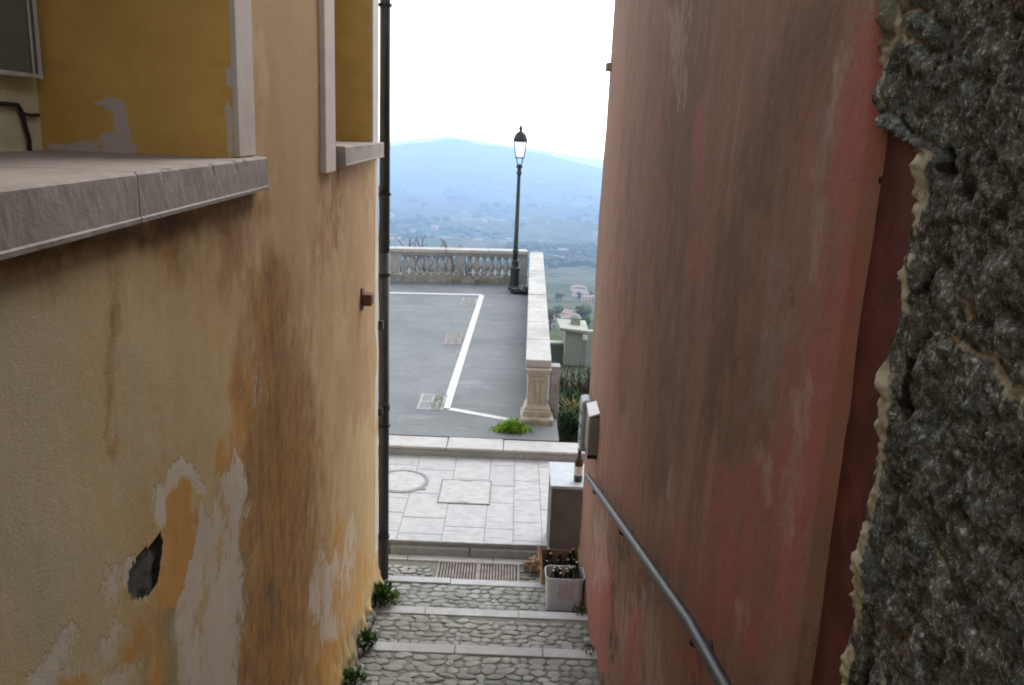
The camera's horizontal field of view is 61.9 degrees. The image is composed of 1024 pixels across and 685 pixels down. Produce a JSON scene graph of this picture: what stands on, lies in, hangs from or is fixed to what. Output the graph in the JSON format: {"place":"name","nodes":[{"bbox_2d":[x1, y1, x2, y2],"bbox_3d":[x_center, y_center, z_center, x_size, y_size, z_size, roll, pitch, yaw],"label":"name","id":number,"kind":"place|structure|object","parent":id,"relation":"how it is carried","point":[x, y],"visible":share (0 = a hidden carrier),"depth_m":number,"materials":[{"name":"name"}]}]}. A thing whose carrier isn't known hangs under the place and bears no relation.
{"place":"outdoors","nodes":[
{"label":"outdoors","id":0,"kind":"place"},
{"bbox_2d":[378,281,558,441],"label":"terrace paving","id":1,"kind":"structure","parent":0,"point":[423,358],"depth_m":16.04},
{"bbox_2d":[416,393,446,410],"bbox_3d":[-1.248,0.939,13.525,0.458,0.050,0.875,2,14,0],"label":"drain cover","id":2,"kind":"object","parent":1,"relation":"on","point":[437,401],"visible":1,"depth_m":13.50,"materials":[{"name":"grey metal"}]},
{"bbox_2d":[378,292,519,420],"bbox_3d":[-5.274,-0.111,17.177,10.062,0.027,10.332,1,14,-6],"label":"inlaid line","id":3,"kind":"object","parent":1,"relation":"on","point":[456,373],"visible":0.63,"depth_m":15.86,"materials":[{"name":"white paint"}]},
{"bbox_2d":[443,333,462,344],"bbox_3d":[-1.214,-0.075,17.643,0.340,0.050,0.950,2,14,0],"label":"drain cover","id":4,"kind":"object","parent":1,"relation":"on","point":[450,339],"visible":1,"depth_m":17.60,"materials":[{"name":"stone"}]},
{"bbox_2d":[378,246,528,283],"bbox_3d":[-4.051,-2.177,23.971,9.027,1.039,0.460,1,14,-7],"label":"balustrade","id":5,"kind":"object","parent":1,"relation":"on","point":[457,276],"visible":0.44,"depth_m":24.14,"materials":[{"name":"stone"}]},
{"bbox_2d":[460,298,477,305],"bbox_3d":[-1.085,-1.019,21.489,0.416,0.050,1.008,2,14,0],"label":"drain cover","id":6,"kind":"object","parent":1,"relation":"on","point":[467,301],"visible":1,"depth_m":21.46,"materials":[{"name":"grey metal"}]},
{"bbox_2d":[486,416,539,434],"bbox_3d":[0.018,1.174,12.394,0.792,0.216,0.516,2,14,0],"label":"grass clump","id":7,"kind":"object","parent":1,"relation":"on","point":[511,425],"visible":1,"depth_m":12.32,"materials":[{"name":"green plant"}]},
{"bbox_2d":[510,286,520,293],"bbox_3d":[0.127,-1.394,22.916,0.358,0.223,0.308,2,14,0],"label":"rubbish bag","id":8,"kind":"object","parent":1,"relation":"on","point":[514,290],"visible":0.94,"depth_m":22.82,"materials":[{"name":"black plastic"}]},
{"bbox_2d":[508,125,527,289],"bbox_3d":[0.153,-3.584,22.959,0.380,4.380,0.380,2,14,0],"label":"street lamp","id":9,"kind":"object","parent":1,"relation":"on","point":[520,139],"visible":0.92,"depth_m":22.88,"materials":[{"name":"black metal"}]},
{"bbox_2d":[518,285,527,294],"bbox_3d":[0.324,-1.395,22.848,0.365,0.280,0.350,-11,19,-43],"label":"rubbish bag","id":10,"kind":"object","parent":1,"relation":"on","point":[523,289],"visible":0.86,"depth_m":22.74,"materials":[{"name":"black plastic"}]},
{"bbox_2d":[520,252,559,425],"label":"parapet","id":11,"kind":"structure","parent":1,"relation":"on","point":[538,408],"depth_m":12.96,"materials":[{"name":"stone"}]},
{"bbox_2d":[378,454,574,547],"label":"street","id":12,"kind":"structure","parent":0,"point":[513,513],"depth_m":10.18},
{"bbox_2d":[378,469,428,492],"bbox_3d":[-1.402,1.761,10.816,0.691,0.028,0.691,2,15,0],"label":"manhole cover","id":13,"kind":"object","parent":12,"relation":"on","point":[403,481],"visible":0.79,"depth_m":10.80,"materials":[{"name":"grey metal"}]},
{"bbox_2d":[437,479,491,504],"bbox_3d":[-0.581,1.862,10.586,0.638,0.038,0.676,2,15,0],"label":"manhole cover","id":14,"kind":"object","parent":12,"relation":"on","point":[457,491],"visible":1,"depth_m":10.56,"materials":[{"name":"grey stone"}]},
{"bbox_2d":[389,542,546,559],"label":"kerb","id":15,"kind":"structure","parent":12,"relation":"on","point":[408,549],"depth_m":9.34,"materials":[{"name":"grey stone"}]},
{"bbox_2d":[378,435,584,461],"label":"kerb","id":16,"kind":"structure","parent":12,"relation":"on","point":[476,448],"depth_m":11.64,"materials":[{"name":"white stone"}]},
{"bbox_2d":[353,558,600,684],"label":"stepped path","id":17,"kind":"structure","parent":0,"point":[431,628],"depth_m":7.32,"materials":[{"name":"stone"}]},
{"bbox_2d":[342,666,368,684],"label":"weed clump","id":18,"kind":"object","parent":17,"relation":"on","point":[349,673],"visible":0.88,"depth_m":6.13,"materials":[{"name":"green plant"}]},
{"bbox_2d":[344,601,378,684],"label":"wall footing","id":19,"kind":"object","parent":17,"relation":"on","point":[371,617],"depth_m":7.21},
{"bbox_2d":[356,627,380,649],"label":"weed clump","id":20,"kind":"object","parent":17,"relation":"on","point":[366,636],"visible":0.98,"depth_m":6.84,"materials":[{"name":"green plant"}]},
{"bbox_2d":[371,580,401,607],"bbox_3d":[-1.183,2.265,7.762,0.353,0.238,0.343,11,16,33],"label":"weed clump","id":21,"kind":"object","parent":17,"relation":"on","point":[381,595],"visible":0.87,"depth_m":7.76,"materials":[{"name":"green plant"}]},
{"bbox_2d":[386,588,403,604],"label":"weed clump","id":22,"kind":"object","parent":17,"relation":"on","point":[396,597],"visible":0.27,"depth_m":8.06,"materials":[{"name":"green plant"}]},
{"bbox_2d":[389,554,526,564],"bbox_3d":[0.037,2.432,9.302,16.263,0.113,0.111,2,14,0],"label":"gutter strip","id":23,"kind":"object","parent":17,"relation":"on","point":[402,557],"visible":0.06,"depth_m":9.28,"materials":[{"name":"white stone"}]},
{"bbox_2d":[435,561,519,581],"bbox_3d":[-0.361,2.452,9.014,0.883,0.042,0.455,2,14,0],"label":"drain grate","id":24,"kind":"object","parent":17,"relation":"on","point":[478,571],"visible":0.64,"depth_m":9.06,"materials":[{"name":"metal"}]},
{"bbox_2d":[523,555,539,573],"bbox_3d":[0.260,2.371,9.106,0.289,0.211,0.230,2,14,0],"label":"crumpled paper","id":25,"kind":"object","parent":17,"relation":"on","point":[532,565],"visible":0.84,"depth_m":9.06,"materials":[{"name":"beige paper"}]},
{"bbox_2d":[537,544,580,583],"bbox_3d":[0.472,2.316,8.661,0.441,0.439,0.340,2,14,0],"label":"cardboard box","id":26,"kind":"object","parent":17,"relation":"on","point":[542,554],"visible":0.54,"depth_m":8.79,"materials":[{"name":"brown cardboard"}]},
{"bbox_2d":[545,548,550,564],"bbox_3d":[0.381,2.255,8.764,0.072,0.284,0.074,-2,5,-35],"label":"bottle","id":27,"kind":"object","parent":26,"relation":"in","point":[549,551],"visible":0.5,"depth_m":8.74,"materials":[{"name":"green glass"}]},
{"bbox_2d":[548,552,552,564],"bbox_3d":[0.378,2.264,8.647,0.072,0.284,0.074,9,10,6],"label":"bottle","id":28,"kind":"object","parent":26,"relation":"in","point":[550,560],"visible":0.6,"depth_m":8.61,"materials":[{"name":"green glass"}]},
{"bbox_2d":[558,552,561,564],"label":"bottle","id":29,"kind":"object","parent":26,"relation":"in","point":[560,559],"visible":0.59,"depth_m":8.76,"materials":[{"name":"brown glass"}]},
{"bbox_2d":[563,551,571,565],"bbox_3d":[0.569,2.270,8.752,0.074,0.284,0.072,-2,19,-45],"label":"bottle","id":30,"kind":"object","parent":26,"relation":"in","point":[569,555],"visible":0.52,"depth_m":8.72,"materials":[{"name":"green glass"}]},
{"bbox_2d":[571,548,575,564],"bbox_3d":[0.617,2.254,8.765,0.074,0.285,0.072,6,8,24],"label":"bottle","id":31,"kind":"object","parent":26,"relation":"in","point":[572,554],"visible":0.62,"depth_m":8.74,"materials":[{"name":"green glass"}]},
{"bbox_2d":[546,462,583,549],"bbox_3d":[0.579,1.909,9.254,0.390,1.034,0.670,2,14,0],"label":"pedestal","id":32,"kind":"object","parent":17,"relation":"on","point":[565,499],"visible":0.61,"depth_m":8.93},
{"bbox_2d":[574,447,583,481],"bbox_3d":[0.700,1.274,8.917,0.096,0.368,0.094,2,14,0],"label":"bottle","id":33,"kind":"object","parent":32,"relation":"on","point":[578,469],"visible":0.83,"depth_m":8.89,"materials":[{"name":"brown glass"}]},
{"bbox_2d":[545,565,584,610],"bbox_3d":[0.493,2.335,8.108,0.372,0.343,0.261,2,14,0],"label":"white box","id":34,"kind":"object","parent":17,"relation":"on","point":[563,594],"visible":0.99,"depth_m":8.00,"materials":[{"name":"plastic"}]},
{"bbox_2d":[550,569,555,577],"bbox_3d":[0.383,2.250,8.019,0.064,0.254,0.062,15,21,35],"label":"bottle","id":35,"kind":"object","parent":34,"relation":"in","point":[553,574],"visible":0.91,"depth_m":7.98,"materials":[{"name":"brown glass"}]},
{"bbox_2d":[565,570,570,578],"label":"bottle","id":36,"kind":"object","parent":34,"relation":"in","point":[567,575],"visible":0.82,"depth_m":8.00,"materials":[{"name":"brown glass"}]},
{"bbox_2d":[570,566,577,578],"bbox_3d":[0.586,2.241,8.032,0.072,0.284,0.074,-11,12,-31],"label":"bottle","id":37,"kind":"object","parent":34,"relation":"in","point":[573,575],"visible":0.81,"depth_m":8.00,"materials":[{"name":"green glass"}]},
{"bbox_2d":[575,561,579,578],"bbox_3d":[0.613,2.218,8.146,0.074,0.284,0.072,-7,21,-34],"label":"bottle","id":38,"kind":"object","parent":34,"relation":"in","point":[577,570],"visible":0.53,"depth_m":8.11,"materials":[{"name":"green glass"}]},
{"bbox_2d":[572,604,585,614],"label":"weed clump","id":39,"kind":"object","parent":17,"relation":"on","point":[581,608],"visible":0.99,"depth_m":7.77,"materials":[{"name":"green plant"}]},
{"bbox_2d":[581,643,595,654],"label":"weed clump","id":40,"kind":"object","parent":17,"relation":"on","point":[588,645],"visible":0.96,"depth_m":6.90,"materials":[{"name":"green plant"}]},
{"bbox_2d":[579,0,917,684],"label":"pink house","id":41,"kind":"structure","parent":17,"relation":"on","point":[758,200],"depth_m":2.89,"materials":[{"name":"red paint"}]},
{"bbox_2d":[578,394,592,451],"bbox_3d":[0.698,0.768,8.138,0.114,0.514,0.250,2,14,0],"label":"conduit box","id":42,"kind":"object","parent":41,"relation":"attached to","point":[585,399],"visible":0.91,"depth_m":8.04,"materials":[{"name":"metal"}]},
{"bbox_2d":[585,401,599,458],"bbox_3d":[0.707,0.770,7.548,0.095,0.443,0.318,2,14,0],"label":"meter box","id":43,"kind":"object","parent":41,"relation":"attached to","point":[592,429],"visible":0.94,"depth_m":7.42,"materials":[{"name":"grey paint"}]},
{"bbox_2d":[585,413,588,449],"bbox_3d":[0.663,0.783,7.550,0.004,0.285,0.220,2,14,0],"label":"door","id":44,"kind":"structure","parent":43,"relation":"in","point":[587,419],"depth_m":7.52,"materials":[{"name":"grey paint"}]},
{"bbox_2d":[584,473,731,684],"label":"handrail","id":45,"kind":"object","parent":41,"relation":"attached to","point":[700,643],"visible":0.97,"depth_m":3.39,"materials":[{"name":"metal"}]},
{"bbox_2d":[840,0,1023,684],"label":"stone wall","id":46,"kind":"structure","parent":17,"relation":"on","point":[937,570],"depth_m":1.54,"materials":[{"name":"grey stone"}]},
{"bbox_2d":[378,180,600,340],"bbox_3d":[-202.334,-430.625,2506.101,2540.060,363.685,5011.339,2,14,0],"label":"valley","id":47,"kind":"structure","parent":0,"point":[561,227],"depth_m":2283.34,"materials":[{"name":"blue"}]},
{"bbox_2d":[390,237,400,239],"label":"house","id":48,"kind":"structure","parent":47,"relation":"on","point":[394,238],"depth_m":1607.38,"materials":[{"name":"ceramic"}]},
{"bbox_2d":[431,225,438,229],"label":"house","id":49,"kind":"structure","parent":47,"relation":"on","point":[434,227],"depth_m":2141.06,"materials":[{"name":"ceramic"}]},
{"bbox_2d":[462,218,472,222],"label":"house","id":50,"kind":"structure","parent":47,"relation":"on","point":[464,220],"depth_m":2283.32,"materials":[{"name":"ceramic"}]},
{"bbox_2d":[378,180,598,272],"bbox_3d":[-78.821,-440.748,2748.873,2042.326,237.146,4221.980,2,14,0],"label":"woods","id":51,"kind":"object","parent":47,"relation":"on","point":[583,253],"visible":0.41,"depth_m":1712.27,"materials":[{"name":"blue plant"}]},
{"bbox_2d":[499,240,507,245],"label":"house","id":52,"kind":"structure","parent":47,"relation":"on","point":[503,242],"depth_m":1559.98,"materials":[{"name":"ceramic"}]},
{"bbox_2d":[505,237,512,242],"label":"house","id":53,"kind":"structure","parent":47,"relation":"on","point":[508,239],"depth_m":1664.98,"materials":[{"name":"ceramic"}]},
{"bbox_2d":[548,316,557,328],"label":"house","id":54,"kind":"structure","parent":47,"relation":"on","point":[554,323],"depth_m":272.95,"materials":[{"name":"ceramic"}]},
{"bbox_2d":[548,309,562,330],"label":"tree","id":55,"kind":"object","parent":47,"relation":"on","point":[551,315],"visible":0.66,"depth_m":256.12,"materials":[{"name":"green plant"}]},
{"bbox_2d":[553,305,564,311],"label":"tree","id":56,"kind":"object","parent":47,"relation":"on","point":[561,309],"visible":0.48,"depth_m":430.15,"materials":[{"name":"green plant"}]},
{"bbox_2d":[557,314,572,325],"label":"house","id":57,"kind":"structure","parent":47,"relation":"on","point":[567,316],"depth_m":289.37,"materials":[{"name":"ceramic"}]},
{"bbox_2d":[562,309,574,314],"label":"house","id":58,"kind":"structure","parent":47,"relation":"on","point":[566,311],"depth_m":304.57,"materials":[{"name":"ceramic"}]},
{"bbox_2d":[570,285,578,290],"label":"house","id":59,"kind":"structure","parent":47,"relation":"on","point":[572,287],"depth_m":679.63,"materials":[{"name":"ceramic"}]},
{"bbox_2d":[571,293,579,298],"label":"house","id":60,"kind":"structure","parent":47,"relation":"on","point":[573,296],"depth_m":606.41,"materials":[{"name":"ceramic"}]},
{"bbox_2d":[572,289,587,292],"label":"house","id":61,"kind":"structure","parent":47,"relation":"on","point":[579,290],"depth_m":650.96,"materials":[{"name":"ceramic"}]},
{"bbox_2d":[578,285,586,289],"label":"house","id":62,"kind":"structure","parent":47,"relation":"on","point":[582,287],"depth_m":675.10,"materials":[{"name":"ceramic"}]},
{"bbox_2d":[573,308,592,317],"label":"tree","id":63,"kind":"object","parent":47,"relation":"on","point":[577,311],"visible":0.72,"depth_m":280.60,"materials":[{"name":"green plant"}]},
{"bbox_2d":[575,304,591,315],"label":"tree","id":64,"kind":"object","parent":47,"relation":"on","point":[583,307],"visible":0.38,"depth_m":292.61,"materials":[{"name":"green plant"}]},
{"bbox_2d":[581,295,591,301],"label":"house","id":65,"kind":"structure","parent":47,"relation":"on","point":[587,298],"depth_m":579.89,"materials":[{"name":"ceramic"}]},
{"bbox_2d":[582,316,593,325],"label":"tree","id":66,"kind":"object","parent":47,"relation":"on","point":[588,321],"visible":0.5,"depth_m":247.18,"materials":[{"name":"green plant"}]},
{"bbox_2d":[378,139,602,192],"bbox_3d":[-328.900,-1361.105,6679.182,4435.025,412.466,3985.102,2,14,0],"label":"mountain","id":67,"kind":"structure","parent":0,"point":[456,163],"depth_m":6435.56,"materials":[{"name":"blue"}]},
{"bbox_2d":[378,0,614,168],"label":"sky","id":68,"kind":"structure","parent":0,"point":[475,71],"materials":[{"name":"white"}]},
{"bbox_2d":[551,362,590,442],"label":"garden ground","id":69,"kind":"structure","parent":0,"point":[575,440],"depth_m":20.42,"materials":[{"name":"green plant"}]},
{"bbox_2d":[0,0,383,684],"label":"yellow house","id":70,"kind":"structure","parent":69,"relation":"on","point":[188,352],"depth_m":3.09,"materials":[{"name":"paint"}]},
{"bbox_2d":[0,0,268,260],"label":"window","id":71,"kind":"structure","parent":70,"relation":"in","point":[115,114],"depth_m":3.09,"materials":[{"name":"paint"}]},
{"bbox_2d":[318,0,383,173],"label":"window","id":72,"kind":"structure","parent":70,"relation":"in","point":[348,29],"depth_m":6.75,"materials":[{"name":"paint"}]},
{"bbox_2d":[361,286,373,310],"bbox_3d":[-1.127,-0.340,6.614,0.095,0.175,0.120,2,14,0],"label":"iron stub","id":73,"kind":"object","parent":70,"relation":"attached to","point":[367,298],"visible":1,"depth_m":6.56,"materials":[{"name":"brown metal"}]},
{"bbox_2d":[378,186,383,504],"bbox_3d":[-1.197,0.093,7.790,0.045,3.000,0.060,2,14,0],"label":"cable","id":74,"kind":"object","parent":70,"relation":"attached to","point":[380,327],"visible":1,"depth_m":7.74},
{"bbox_2d":[378,0,391,579],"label":"downpipe","id":75,"kind":"object","parent":70,"relation":"attached to","point":[385,6],"visible":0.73,"depth_m":7.74,"materials":[{"name":"black metal"}]},
{"bbox_2d":[400,237,446,271],"bbox_3d":[-2.911,-1.234,26.332,2.493,3.994,2.185,2,14,0],"label":"bare shrub","id":76,"kind":"object","parent":69,"relation":"on","point":[417,257],"visible":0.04,"depth_m":26.10,"materials":[{"name":"plant"}]},
{"bbox_2d":[394,234,458,284],"bbox_3d":[-2.272,-1.102,25.628,4.927,4.148,3.178,15,19,42],"label":"bare shrub","id":77,"kind":"object","parent":69,"relation":"on","point":[421,246],"visible":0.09,"depth_m":26.94,"materials":[{"name":"plant"}]},
{"bbox_2d":[437,237,487,284],"bbox_3d":[-1.180,-1.091,25.641,2.539,4.199,3.620,2,14,0],"label":"bare shrub","id":78,"kind":"object","parent":69,"relation":"on","point":[452,259],"visible":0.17,"depth_m":24.80,"materials":[{"name":"plant"}]},
{"bbox_2d":[424,245,528,277],"bbox_3d":[-1.365,-1.160,26.163,4.249,4.064,2.940,2,14,0],"label":"bare shrub","id":79,"kind":"object","parent":69,"relation":"on","point":[464,262],"visible":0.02,"depth_m":24.95,"materials":[{"name":"plant"}]},
{"bbox_2d":[550,340,563,362],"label":"garden wall","id":80,"kind":"structure","parent":69,"relation":"on","point":[556,347],"depth_m":27.77,"materials":[{"name":"grey concrete"}]},
{"bbox_2d":[557,407,578,440],"bbox_3d":[0.891,1.305,13.618,0.646,0.634,0.625,-2,15,-18],"label":"shrub","id":81,"kind":"object","parent":69,"relation":"on","point":[571,423],"visible":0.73,"depth_m":13.49,"materials":[{"name":"green plant"}]},
{"bbox_2d":[558,396,579,412],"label":"straw tuft","id":82,"kind":"object","parent":69,"relation":"on","point":[571,404],"visible":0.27,"depth_m":14.59,"materials":[{"name":"plant"}]},
{"bbox_2d":[558,387,580,416],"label":"shrub","id":83,"kind":"object","parent":69,"relation":"on","point":[569,394],"visible":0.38,"depth_m":14.77,"materials":[{"name":"green plant"}]},
{"bbox_2d":[552,360,590,393],"bbox_3d":[1.557,1.093,18.305,2.217,1.429,0.860,2,14,0],"label":"hedge","id":84,"kind":"object","parent":69,"relation":"on","point":[581,387],"visible":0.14,"depth_m":18.17,"materials":[{"name":"green plant"}]},
{"bbox_2d":[556,313,587,365],"bbox_3d":[2.587,0.654,27.556,2.378,3.146,1.742,2,14,0],"label":"chimney","id":85,"kind":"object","parent":69,"relation":"on","point":[574,329],"depth_m":26.88,"materials":[{"name":"white concrete"}]},
{"bbox_2d":[573,401,579,413],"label":"shrub","id":86,"kind":"object","parent":69,"relation":"on","point":[578,407],"visible":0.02,"depth_m":14.06,"materials":[{"name":"green plant"}]},
{"bbox_2d":[585,330,592,370],"bbox_3d":[2.196,1.233,24.897,0.160,3.264,0.200,2,14,0],"label":"white post","id":87,"kind":"object","parent":69,"relation":"on","point":[589,347],"visible":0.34,"depth_m":24.55,"materials":[{"name":"stone"}]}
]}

